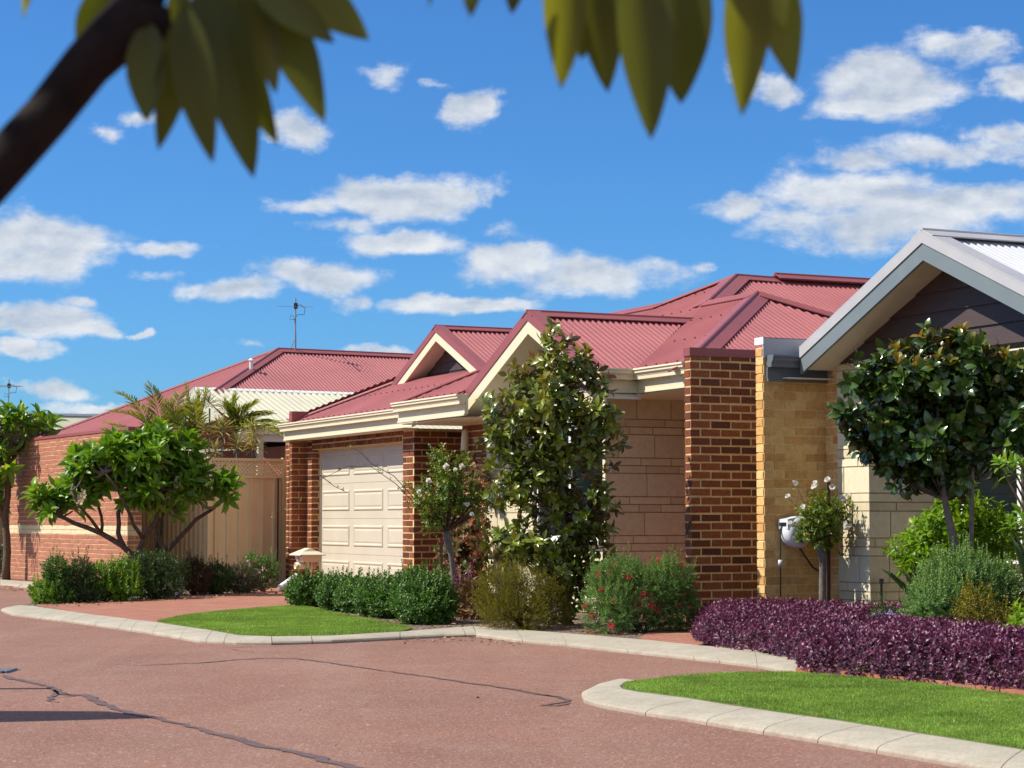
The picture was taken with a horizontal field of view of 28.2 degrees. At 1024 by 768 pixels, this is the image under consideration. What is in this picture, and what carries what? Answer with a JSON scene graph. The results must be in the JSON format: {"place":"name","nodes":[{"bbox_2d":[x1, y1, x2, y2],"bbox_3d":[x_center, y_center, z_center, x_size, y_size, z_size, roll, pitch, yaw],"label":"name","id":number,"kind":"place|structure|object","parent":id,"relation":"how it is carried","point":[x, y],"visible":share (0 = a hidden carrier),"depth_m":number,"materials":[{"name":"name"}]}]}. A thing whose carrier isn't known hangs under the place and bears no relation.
{"place":"outdoors","nodes":[
{"label":"outdoors","id":0,"kind":"place"},
{"bbox_2d":[0,575,32,581],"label":"verge","id":1,"kind":"structure","parent":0,"point":[15,579],"depth_m":35.21,"materials":[{"name":"beige concrete"}]},
{"bbox_2d":[0,544,2,574],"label":"hedge","id":2,"kind":"object","parent":1,"relation":"on","point":[1,546],"visible":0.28,"depth_m":37.83,"materials":[{"name":"green plant"}]},
{"bbox_2d":[0,399,69,579],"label":"frangipani tree","id":3,"kind":"object","parent":1,"relation":"on","point":[8,424],"visible":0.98,"depth_m":35.29,"materials":[{"name":"green plant"}]},
{"bbox_2d":[0,413,233,563],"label":"house","id":4,"kind":"structure","parent":0,"point":[73,418],"depth_m":48.12,"materials":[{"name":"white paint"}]},
{"bbox_2d":[0,379,22,401],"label":"tv antenna","id":5,"kind":"object","parent":4,"relation":"on","point":[8,386],"visible":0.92,"depth_m":50.08,"materials":[{"name":"metal"}]},
{"bbox_2d":[36,586,334,623],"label":"driveway","id":6,"kind":"structure","parent":0,"point":[148,610],"depth_m":24.68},
{"bbox_2d":[34,591,276,605],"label":"leaf litter","id":7,"kind":"object","parent":6,"relation":"on","point":[148,599],"visible":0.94,"depth_m":25.95,"materials":[{"name":"brown plant"}]},
{"bbox_2d":[242,547,281,591],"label":"shrub","id":8,"kind":"object","parent":6,"relation":"on","point":[262,567],"visible":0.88,"depth_m":29.40,"materials":[{"name":"green plant"}]},
{"bbox_2d":[289,548,325,576],"bbox_3d":[-2.660,2.464,26.495,0.348,0.667,0.449,2,-4,-25],"label":"letterbox","id":9,"kind":"object","parent":6,"relation":"on","point":[308,557],"visible":0.86,"depth_m":26.41,"materials":[{"name":"beige paint"}]},
{"bbox_2d":[188,435,226,469],"bbox_3d":[-4.958,2.007,32.948,0.716,2.440,0.491,0,-4,0],"label":"dracaena","id":10,"kind":"object","parent":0,"point":[213,446],"visible":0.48,"depth_m":32.99,"materials":[{"name":"green plant"}]},
{"bbox_2d":[277,573,297,590],"bbox_3d":[-3.286,2.911,29.948,0.126,0.269,0.408,-3,-5,39],"label":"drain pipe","id":11,"kind":"object","parent":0,"point":[281,587],"visible":0.33,"depth_m":29.83,"materials":[{"name":"white plastic"}]},
{"bbox_2d":[0,567,956,767],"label":"road","id":12,"kind":"structure","parent":0,"point":[399,720],"depth_m":11.65,"materials":[{"name":"red asphalt"}]},
{"bbox_2d":[0,668,17,672],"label":"drain grate","id":13,"kind":"object","parent":12,"relation":"on","point":[6,670],"visible":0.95,"depth_m":14.56,"materials":[{"name":"metal"}]},
{"bbox_2d":[0,584,29,590],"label":"leaf litter","id":14,"kind":"object","parent":12,"relation":"on","point":[13,587],"visible":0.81,"depth_m":31.86,"materials":[{"name":"brown plant"}]},
{"bbox_2d":[0,579,73,588],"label":"kerb","id":15,"kind":"structure","parent":12,"relation":"on","point":[14,583],"depth_m":33.46,"materials":[{"name":"concrete"}]},
{"bbox_2d":[46,689,57,701],"bbox_3d":[-2.827,1.915,12.557,0.085,0.001,1.008,1,-4,-12],"label":"road crack seal","id":16,"kind":"object","parent":12,"relation":"on","point":[52,695],"visible":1,"depth_m":12.46,"materials":[{"name":"grey asphalt"}]},
{"bbox_2d":[3,675,363,767],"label":"road crack seal","id":17,"kind":"object","parent":12,"relation":"on","point":[241,739],"visible":1,"depth_m":10.40,"materials":[{"name":"black asphalt"}]},
{"bbox_2d":[1,605,475,644],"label":"kerb","id":18,"kind":"structure","parent":12,"relation":"on","point":[196,635],"depth_m":18.88,"materials":[{"name":"concrete"}]},
{"bbox_2d":[131,658,559,696],"bbox_3d":[-0.820,2.030,14.279,4.138,0.001,1.362,-3,-5,41],"label":"road crack seal","id":19,"kind":"object","parent":12,"relation":"on","point":[395,672],"visible":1,"depth_m":14.24,"materials":[{"name":"grey asphalt"}]},
{"bbox_2d":[0,0,802,204],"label":"frangipani tree","id":20,"kind":"object","parent":12,"relation":"on","point":[204,65],"visible":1,"depth_m":1.93,"materials":[{"name":"green plant"}]},
{"bbox_2d":[214,646,648,745],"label":"leaf litter","id":21,"kind":"object","parent":12,"relation":"on","point":[422,690],"visible":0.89,"depth_m":12.27,"materials":[{"name":"brown plant"}]},
{"bbox_2d":[404,636,520,646],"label":"leaf litter","id":22,"kind":"object","parent":12,"relation":"on","point":[465,640],"visible":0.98,"depth_m":18.08,"materials":[{"name":"brown plant"}]},
{"bbox_2d":[542,694,571,705],"bbox_3d":[0.255,1.898,12.295,0.207,0.001,0.881,0,-4,0],"label":"road crack seal","id":23,"kind":"object","parent":12,"relation":"on","point":[566,699],"visible":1,"depth_m":12.12,"materials":[{"name":"grey asphalt"}]},
{"bbox_2d":[474,626,797,671],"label":"kerb","id":24,"kind":"structure","parent":12,"relation":"on","point":[745,658],"depth_m":16.67,"materials":[{"name":"concrete"}]},
{"bbox_2d":[581,679,1023,767],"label":"kerb","id":25,"kind":"structure","parent":12,"relation":"on","point":[614,695],"depth_m":10.18,"materials":[{"name":"concrete"}]},
{"bbox_2d":[0,0,1023,413],"label":"sky","id":26,"kind":"structure","parent":0,"point":[450,176],"materials":[{"name":"blue"}]},
{"bbox_2d":[25,581,1023,688],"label":"garden bed","id":27,"kind":"object","parent":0,"point":[577,625],"visible":0.09,"depth_m":19.42,"materials":[{"name":"brown soil"}]},
{"bbox_2d":[26,572,62,603],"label":"shrub","id":28,"kind":"object","parent":27,"relation":"on","point":[36,592],"visible":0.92,"depth_m":25.23,"materials":[{"name":"green plant"}]},
{"bbox_2d":[39,546,78,602],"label":"shrub","id":29,"kind":"object","parent":27,"relation":"on","point":[57,574],"visible":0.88,"depth_m":25.44,"materials":[{"name":"green plant"}]},
{"bbox_2d":[64,546,102,602],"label":"shrub","id":30,"kind":"object","parent":27,"relation":"on","point":[81,574],"visible":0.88,"depth_m":25.73,"materials":[{"name":"green plant"}]},
{"bbox_2d":[9,427,177,581],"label":"brick wall","id":31,"kind":"structure","parent":27,"relation":"on","point":[33,541],"depth_m":34.15,"materials":[{"name":"red brick"}]},
{"bbox_2d":[83,552,148,601],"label":"shrub","id":32,"kind":"object","parent":27,"relation":"on","point":[113,583],"visible":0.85,"depth_m":26.08,"materials":[{"name":"green plant"}]},
{"bbox_2d":[19,415,246,576],"bbox_3d":[-5.227,1.666,28.178,3.081,2.487,1.397,-1,-4,11],"label":"frangipani tree","id":33,"kind":"object","parent":27,"relation":"on","point":[141,465],"visible":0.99,"depth_m":28.04,"materials":[{"name":"green plant"}]},
{"bbox_2d":[101,380,191,566],"bbox_3d":[-5.964,1.571,33.177,1.592,3.345,1.500,0,-4,0],"label":"palm tree","id":34,"kind":"object","parent":27,"relation":"on","point":[142,418],"visible":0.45,"depth_m":33.54,"materials":[{"name":"green plant"}]},
{"bbox_2d":[121,546,192,599],"bbox_3d":[-4.630,2.525,26.971,0.943,0.790,1.276,-3,-5,36],"label":"shrub","id":35,"kind":"object","parent":27,"relation":"on","point":[156,574],"visible":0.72,"depth_m":26.80,"materials":[{"name":"green plant"}]},
{"bbox_2d":[161,381,210,433],"bbox_3d":[-5.423,1.604,33.583,0.893,3.331,1.365,1,-4,-21],"label":"palm tree","id":36,"kind":"object","parent":27,"relation":"on","point":[198,406],"visible":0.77,"depth_m":33.34,"materials":[{"name":"green plant"}]},
{"bbox_2d":[177,549,214,595],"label":"shrub","id":37,"kind":"object","parent":27,"relation":"on","point":[194,586],"visible":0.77,"depth_m":27.98,"materials":[{"name":"brown plant"}]},
{"bbox_2d":[141,457,286,585],"bbox_3d":[-5.298,2.293,33.868,1.325,2.030,4.660,2,-4,-30],"label":"metal fence","id":38,"kind":"object","parent":27,"relation":"on","point":[245,529],"visible":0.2,"depth_m":32.01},
{"bbox_2d":[202,391,232,457],"bbox_3d":[-4.863,1.677,33.456,0.685,3.167,0.445,0,-4,0],"label":"dracaena","id":39,"kind":"object","parent":27,"relation":"on","point":[208,400],"visible":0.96,"depth_m":33.52,"materials":[{"name":"green plant"}]},
{"bbox_2d":[196,410,239,467],"bbox_3d":[-4.808,1.825,33.158,0.779,2.833,0.572,0,-4,0],"label":"dracaena","id":40,"kind":"object","parent":27,"relation":"on","point":[223,423],"visible":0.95,"depth_m":33.21,"materials":[{"name":"green plant"}]},
{"bbox_2d":[200,553,238,594],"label":"shrub","id":41,"kind":"object","parent":27,"relation":"on","point":[222,582],"visible":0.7,"depth_m":28.53,"materials":[{"name":"green plant"}]},
{"bbox_2d":[39,347,412,474],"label":"brick house","id":42,"kind":"structure","parent":27,"relation":"on","point":[278,368],"depth_m":39.18,"materials":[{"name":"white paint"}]},
{"bbox_2d":[281,298,304,355],"bbox_3d":[-4.194,-1.114,39.892,0.716,1.142,0.594,1,-4,-16],"label":"tv antenna","id":43,"kind":"object","parent":42,"relation":"on","point":[296,306],"visible":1,"depth_m":39.89,"materials":[{"name":"metal"}]},
{"bbox_2d":[228,556,262,592],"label":"shrub","id":44,"kind":"object","parent":27,"relation":"on","point":[247,587],"visible":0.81,"depth_m":28.93,"materials":[{"name":"green plant"}]},
{"bbox_2d":[226,415,270,475],"bbox_3d":[-4.272,1.859,33.053,0.815,2.751,0.592,0,-4,0],"label":"dracaena","id":45,"kind":"object","parent":27,"relation":"on","point":[252,434],"visible":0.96,"depth_m":33.09,"materials":[{"name":"green plant"}]},
{"bbox_2d":[220,391,283,474],"bbox_3d":[-4.153,1.665,33.326,1.648,3.174,0.945,-4,-5,45],"label":"palm tree","id":46,"kind":"object","parent":27,"relation":"on","point":[234,413],"visible":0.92,"depth_m":33.47,"materials":[{"name":"green plant"}]},
{"bbox_2d":[157,605,411,637],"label":"grass","id":47,"kind":"structure","parent":27,"relation":"on","point":[283,620],"depth_m":20.29,"materials":[{"name":"green plant"}]},
{"bbox_2d":[281,564,336,606],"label":"shrub","id":48,"kind":"object","parent":27,"relation":"on","point":[298,591],"visible":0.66,"depth_m":24.30,"materials":[{"name":"green plant"}]},
{"bbox_2d":[312,565,368,613],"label":"shrub","id":49,"kind":"object","parent":27,"relation":"on","point":[332,593],"visible":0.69,"depth_m":23.20,"materials":[{"name":"green plant"}]},
{"bbox_2d":[349,566,399,618],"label":"shrub","id":50,"kind":"object","parent":27,"relation":"on","point":[369,594],"visible":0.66,"depth_m":21.64,"materials":[{"name":"green plant"}]},
{"bbox_2d":[264,442,503,583],"bbox_3d":[-1.464,1.637,23.539,2.820,1.926,0.674,0,-4,0],"label":"rose bush","id":51,"kind":"object","parent":27,"relation":"on","point":[462,502],"visible":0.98,"depth_m":23.49,"materials":[{"name":"green plant"}]},
{"bbox_2d":[343,606,480,626],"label":"leaf litter","id":52,"kind":"object","parent":27,"relation":"on","point":[433,625],"visible":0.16,"depth_m":20.41,"materials":[{"name":"brown plant"}]},
{"bbox_2d":[384,559,463,624],"bbox_3d":[-0.912,2.133,20.718,0.810,0.703,1.107,2,-4,-25],"label":"shrub","id":53,"kind":"object","parent":27,"relation":"on","point":[422,598],"visible":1,"depth_m":20.50,"materials":[{"name":"green plant"}]},
{"bbox_2d":[440,538,442,572],"bbox_3d":[-0.836,2.238,24.220,0.030,0.817,0.030,0,-4,0],"label":"garden stake","id":54,"kind":"object","parent":27,"relation":"on","point":[441,552],"visible":0.57,"depth_m":24.22,"materials":[{"name":"brown wood"}]},
{"bbox_2d":[433,448,495,605],"bbox_3d":[-0.569,1.743,24.814,0.789,1.943,1.300,0,-4,0],"label":"climbing plant","id":55,"kind":"object","parent":27,"relation":"on","point":[460,538],"visible":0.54,"depth_m":24.62,"materials":[{"name":"green plant"}]},
{"bbox_2d":[452,562,477,608],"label":"plant","id":56,"kind":"object","parent":27,"relation":"on","point":[464,576],"visible":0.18,"depth_m":22.24,"materials":[{"name":"purple plant"}]},
{"bbox_2d":[449,572,495,619],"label":"shrub","id":57,"kind":"object","parent":27,"relation":"on","point":[464,590],"visible":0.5,"depth_m":21.36,"materials":[{"name":"red plant"}]},
{"bbox_2d":[466,548,574,630],"bbox_3d":[0.086,2.001,19.620,1.081,0.862,1.348,0,-4,0],"label":"shrub","id":58,"kind":"object","parent":27,"relation":"on","point":[536,607],"visible":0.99,"depth_m":19.44,"materials":[{"name":"green plant"}]},
{"bbox_2d":[473,316,632,624],"bbox_3d":[0.414,0.895,20.357,1.610,3.163,1.072,0,-4,0],"label":"magnolia tree","id":59,"kind":"object","parent":27,"relation":"on","point":[578,537],"visible":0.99,"depth_m":20.26,"materials":[{"name":"green plant"}]},
{"bbox_2d":[513,622,641,634],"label":"leaf litter","id":60,"kind":"object","parent":27,"relation":"on","point":[590,631],"visible":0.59,"depth_m":19.22,"materials":[{"name":"brown plant"}]},
{"bbox_2d":[277,272,930,621],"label":"brick house","id":61,"kind":"structure","parent":27,"relation":"on","point":[684,397],"depth_m":23.77,"materials":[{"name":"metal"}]},
{"bbox_2d":[168,387,461,474],"bbox_3d":[-2.187,1.825,37.548,8.197,3.433,2.990,2,-4,-30],"label":"patio cover","id":62,"kind":"object","parent":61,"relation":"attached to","point":[283,403],"visible":0.16,"depth_m":36.68,"materials":[{"name":"white metal"}]},
{"bbox_2d":[321,444,402,578],"bbox_3d":[-2.064,1.947,29.503,0.060,2.100,4.081,2,-4,-25],"label":"garage door","id":63,"kind":"structure","parent":61,"relation":"in","point":[362,526],"depth_m":29.70,"materials":[{"name":"beige metal"}]},
{"bbox_2d":[536,425,602,544],"bbox_3d":[0.634,1.147,23.375,0.160,1.360,1.829,2,-4,-25],"label":"window","id":64,"kind":"structure","parent":61,"relation":"in","point":[585,487],"depth_m":23.27,"materials":[{"name":"white paint"}]},
{"bbox_2d":[685,521,691,534],"bbox_3d":[1.781,1.454,20.604,0.080,0.140,0.012,2,-4,-25],"label":"tap handle","id":65,"kind":"object","parent":61,"relation":"attached to","point":[688,527],"visible":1,"depth_m":20.60,"materials":[{"name":"black plastic"}]},
{"bbox_2d":[574,541,704,634],"bbox_3d":[1.165,1.920,19.075,1.347,0.912,0.982,2,-4,-32],"label":"shrub","id":66,"kind":"object","parent":27,"relation":"on","point":[614,593],"visible":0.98,"depth_m":18.87,"materials":[{"name":"green plant"}]},
{"bbox_2d":[640,614,719,644],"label":"paving","id":67,"kind":"structure","parent":27,"relation":"on","point":[683,636],"depth_m":18.13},
{"bbox_2d":[754,337,839,603],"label":"boundary wall","id":68,"kind":"structure","parent":27,"relation":"on","point":[796,433],"depth_m":20.10,"materials":[{"name":"brick"}]},
{"bbox_2d":[778,516,818,595],"bbox_3d":[2.839,1.739,19.982,0.554,0.887,0.232,3,-5,-34],"label":"hose reel","id":69,"kind":"object","parent":68,"relation":"attached to","point":[786,529],"visible":0.77,"depth_m":19.86,"materials":[{"name":"white plastic"}]},
{"bbox_2d":[688,595,913,659],"bbox_3d":[2.602,2.054,17.528,2.192,0.367,5.254,0,-4,6],"label":"purple hedge","id":70,"kind":"object","parent":27,"relation":"on","point":[792,621],"visible":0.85,"depth_m":16.61,"materials":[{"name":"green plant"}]},
{"bbox_2d":[785,476,856,601],"bbox_3d":[2.980,1.621,19.713,0.734,1.449,0.599,0,-4,0],"label":"rose bush","id":71,"kind":"object","parent":27,"relation":"on","point":[826,528],"visible":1,"depth_m":19.68,"materials":[{"name":"green plant"}]},
{"bbox_2d":[622,670,1023,749],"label":"grass","id":72,"kind":"structure","parent":27,"relation":"on","point":[866,699],"depth_m":11.58,"materials":[{"name":"green plant"}]},
{"bbox_2d":[879,579,883,604],"bbox_3d":[3.537,2.098,19.514,0.041,0.470,0.041,-2,-4,22],"label":"sprinkler riser","id":73,"kind":"object","parent":27,"relation":"on","point":[881,582],"visible":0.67,"depth_m":19.51,"materials":[{"name":"black plastic"}]},
{"bbox_2d":[867,592,899,620],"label":"plant","id":74,"kind":"object","parent":27,"relation":"on","point":[876,612],"visible":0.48,"depth_m":16.51,"materials":[{"name":"green plant"}]},
{"bbox_2d":[882,569,915,597],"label":"strap leaf plant","id":75,"kind":"object","parent":27,"relation":"on","point":[899,582],"visible":0.52,"depth_m":17.28,"materials":[{"name":"green plant"}]},
{"bbox_2d":[791,611,1023,690],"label":"purple hedge","id":76,"kind":"object","parent":27,"relation":"on","point":[949,646],"visible":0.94,"depth_m":13.31,"materials":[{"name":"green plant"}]},
{"bbox_2d":[796,667,1023,694],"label":"brick edging","id":77,"kind":"object","parent":27,"relation":"on","point":[988,687],"visible":0.28,"depth_m":12.76,"materials":[{"name":"red brick"}]},
{"bbox_2d":[826,318,1023,549],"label":"magnolia tree","id":78,"kind":"object","parent":27,"relation":"on","point":[915,432],"visible":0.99,"depth_m":17.08,"materials":[{"name":"green plant"}]},
{"bbox_2d":[881,481,1023,583],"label":"shrub","id":79,"kind":"object","parent":27,"relation":"on","point":[926,534],"visible":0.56,"depth_m":17.90,"materials":[{"name":"green plant"}]},
{"bbox_2d":[896,533,1023,620],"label":"shrub","id":80,"kind":"object","parent":27,"relation":"on","point":[936,584],"visible":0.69,"depth_m":16.29,"materials":[{"name":"green plant"}]},
{"bbox_2d":[948,573,1022,624],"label":"shrub","id":81,"kind":"object","parent":27,"relation":"on","point":[974,599],"visible":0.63,"depth_m":15.24,"materials":[{"name":"green plant"}]},
{"bbox_2d":[990,448,1023,511],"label":"shrub","id":82,"kind":"object","parent":27,"relation":"on","point":[1014,460],"visible":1,"depth_m":14.62,"materials":[{"name":"green plant"}]},
{"bbox_2d":[996,501,1023,552],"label":"shrub","id":83,"kind":"object","parent":27,"relation":"on","point":[1017,508],"visible":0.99,"depth_m":15.79,"materials":[{"name":"green plant"}]},
{"bbox_2d":[1003,597,1023,628],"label":"shrub","id":84,"kind":"object","parent":27,"relation":"on","point":[1018,619],"visible":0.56,"depth_m":14.57,"materials":[{"name":"green plant"}]},
{"bbox_2d":[1009,534,1023,578],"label":"strap leaf plant","id":85,"kind":"object","parent":27,"relation":"on","point":[1019,553],"visible":0.89,"depth_m":16.51,"materials":[{"name":"green plant"}]},
{"bbox_2d":[765,228,1023,610],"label":"limestone house","id":86,"kind":"structure","parent":0,"point":[946,278],"depth_m":19.17,"materials":[{"name":"beige stone"}]},
{"bbox_2d":[961,454,1023,563],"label":"window","id":87,"kind":"structure","parent":86,"relation":"in","point":[1003,492],"depth_m":19.09,"materials":[{"name":"white paint"}]}
]}

